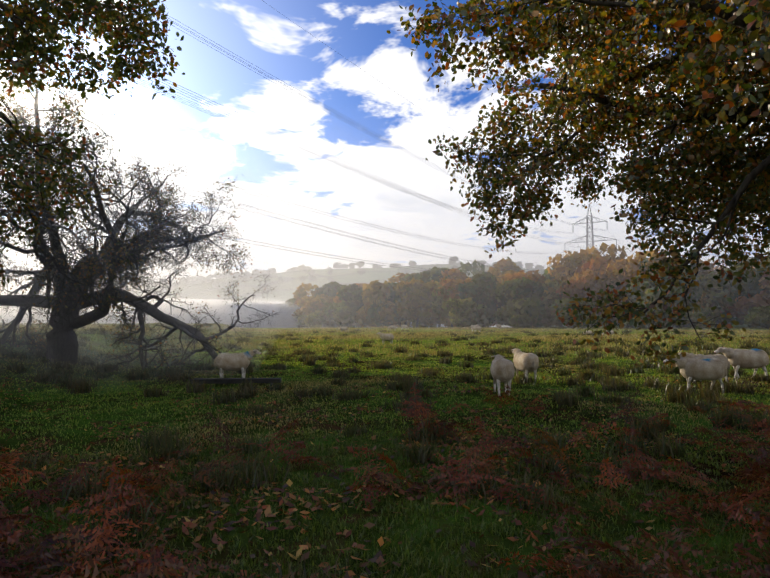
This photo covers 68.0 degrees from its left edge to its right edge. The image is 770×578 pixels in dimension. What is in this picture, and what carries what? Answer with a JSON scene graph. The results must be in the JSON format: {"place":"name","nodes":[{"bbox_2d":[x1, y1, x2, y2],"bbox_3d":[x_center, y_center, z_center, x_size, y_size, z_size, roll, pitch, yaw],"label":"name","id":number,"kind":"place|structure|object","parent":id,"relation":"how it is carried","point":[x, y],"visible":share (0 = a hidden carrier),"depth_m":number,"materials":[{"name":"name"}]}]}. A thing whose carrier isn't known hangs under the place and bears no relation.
{"place":"outdoors","nodes":[
{"label":"outdoors","id":0,"kind":"place"},
{"bbox_2d":[0,249,9,285],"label":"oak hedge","id":1,"kind":"object","parent":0,"point":[2,275],"depth_m":14.13,"materials":[{"name":"plant"}]},
{"bbox_2d":[0,0,184,249],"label":"foliage","id":2,"kind":"object","parent":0,"point":[68,20],"depth_m":9.73,"materials":[{"name":"green plant"}]},
{"bbox_2d":[0,264,769,577],"bbox_3d":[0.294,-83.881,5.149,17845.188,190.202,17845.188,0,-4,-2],"label":"ground","id":3,"kind":"structure","parent":0,"point":[13,441],"depth_m":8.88,"materials":[{"name":"green plant"}]},
{"bbox_2d":[0,58,282,371],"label":"tree","id":4,"kind":"object","parent":3,"relation":"on","point":[63,290],"depth_m":21.02,"materials":[{"name":"brown plant"}]},
{"bbox_2d":[190,378,280,385],"bbox_3d":[-4.392,2.750,16.883,2.600,0.210,0.500,0,-4,-4],"label":"feed trough","id":5,"kind":"object","parent":3,"relation":"on","point":[230,380],"visible":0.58,"depth_m":16.79,"materials":[{"name":"metal"}]},
{"bbox_2d":[214,349,261,377],"bbox_3d":[-4.691,2.422,18.202,1.524,0.992,0.523,0,-4,-2],"label":"sheep","id":6,"kind":"object","parent":3,"relation":"on","point":[237,361],"visible":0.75,"depth_m":18.02},
{"bbox_2d":[0,382,769,577],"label":"bracken","id":7,"kind":"object","parent":3,"relation":"on","point":[99,542],"visible":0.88,"depth_m":5.19,"materials":[{"name":"brown plant"}]},
{"bbox_2d":[0,324,769,577],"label":"rush tussocks","id":8,"kind":"object","parent":3,"relation":"on","point":[676,394],"visible":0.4,"depth_m":13.28,"materials":[{"name":"green plant"}]},
{"bbox_2d":[0,338,769,472],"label":"grass","id":9,"kind":"structure","parent":3,"relation":"on","point":[363,381],"depth_m":13.69,"materials":[{"name":"green plant"}]},
{"bbox_2d":[0,367,769,577],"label":"fallen leaves","id":10,"kind":"object","parent":3,"relation":"on","point":[191,522],"visible":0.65,"depth_m":5.52,"materials":[{"name":"brown plant"}]},
{"bbox_2d":[0,323,769,362],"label":"grass","id":11,"kind":"structure","parent":3,"relation":"on","point":[363,336],"depth_m":54.09,"materials":[{"name":"green plant"}]},
{"bbox_2d":[376,332,393,344],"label":"sheep","id":12,"kind":"object","parent":3,"relation":"on","point":[387,337],"visible":0.92,"depth_m":44.52},
{"bbox_2d":[45,243,769,328],"bbox_3d":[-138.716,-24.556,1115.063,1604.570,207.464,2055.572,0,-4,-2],"label":"trees","id":13,"kind":"object","parent":3,"relation":"on","point":[455,290],"depth_m":124.37,"materials":[{"name":"plant"}]},
{"bbox_2d":[472,326,480,330],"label":"sheep","id":14,"kind":"object","parent":3,"relation":"on","point":[477,328],"depth_m":77.91},
{"bbox_2d":[490,354,514,397],"bbox_3d":[2.832,2.096,13.923,0.532,0.950,1.550,0,-4,4],"label":"sheep","id":15,"kind":"object","parent":3,"relation":"on","point":[502,369],"visible":0.96,"depth_m":13.34},
{"bbox_2d":[512,348,538,382],"bbox_3d":[4.129,2.279,17.041,0.511,0.972,1.494,1,-4,-12],"label":"sheep","id":16,"kind":"object","parent":3,"relation":"on","point":[526,363],"visible":0.88,"depth_m":16.55},
{"bbox_2d":[566,204,616,256],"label":"pylon","id":17,"kind":"object","parent":3,"relation":"on","point":[591,231],"depth_m":242.71,"materials":[{"name":"metal"}]},
{"bbox_2d":[19,3,632,274],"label":"power lines","id":18,"kind":"object","parent":17,"relation":"attached to","point":[311,156],"visible":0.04,"depth_m":77.08,"materials":[{"name":"grey metal"}]},
{"bbox_2d":[663,356,726,393],"bbox_3d":[8.072,2.226,14.857,1.581,0.969,0.523,0,-4,6],"label":"sheep","id":19,"kind":"object","parent":3,"relation":"on","point":[713,370],"visible":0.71,"depth_m":14.66},
{"bbox_2d":[678,352,729,383],"bbox_3d":[9.182,2.278,16.507,1.476,0.902,0.493,-1,-4,10],"label":"sheep","id":20,"kind":"object","parent":3,"relation":"on","point":[724,360],"visible":0.38,"depth_m":16.36},
{"bbox_2d":[714,347,768,378],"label":"sheep","id":21,"kind":"object","parent":3,"relation":"on","point":[755,359],"visible":0.98,"depth_m":17.16},
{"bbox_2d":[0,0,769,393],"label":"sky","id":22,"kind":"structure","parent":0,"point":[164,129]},
{"bbox_2d":[386,0,769,372],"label":"foliage","id":23,"kind":"object","parent":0,"point":[696,68],"depth_m":7.47,"materials":[{"name":"green plant"}]}
]}

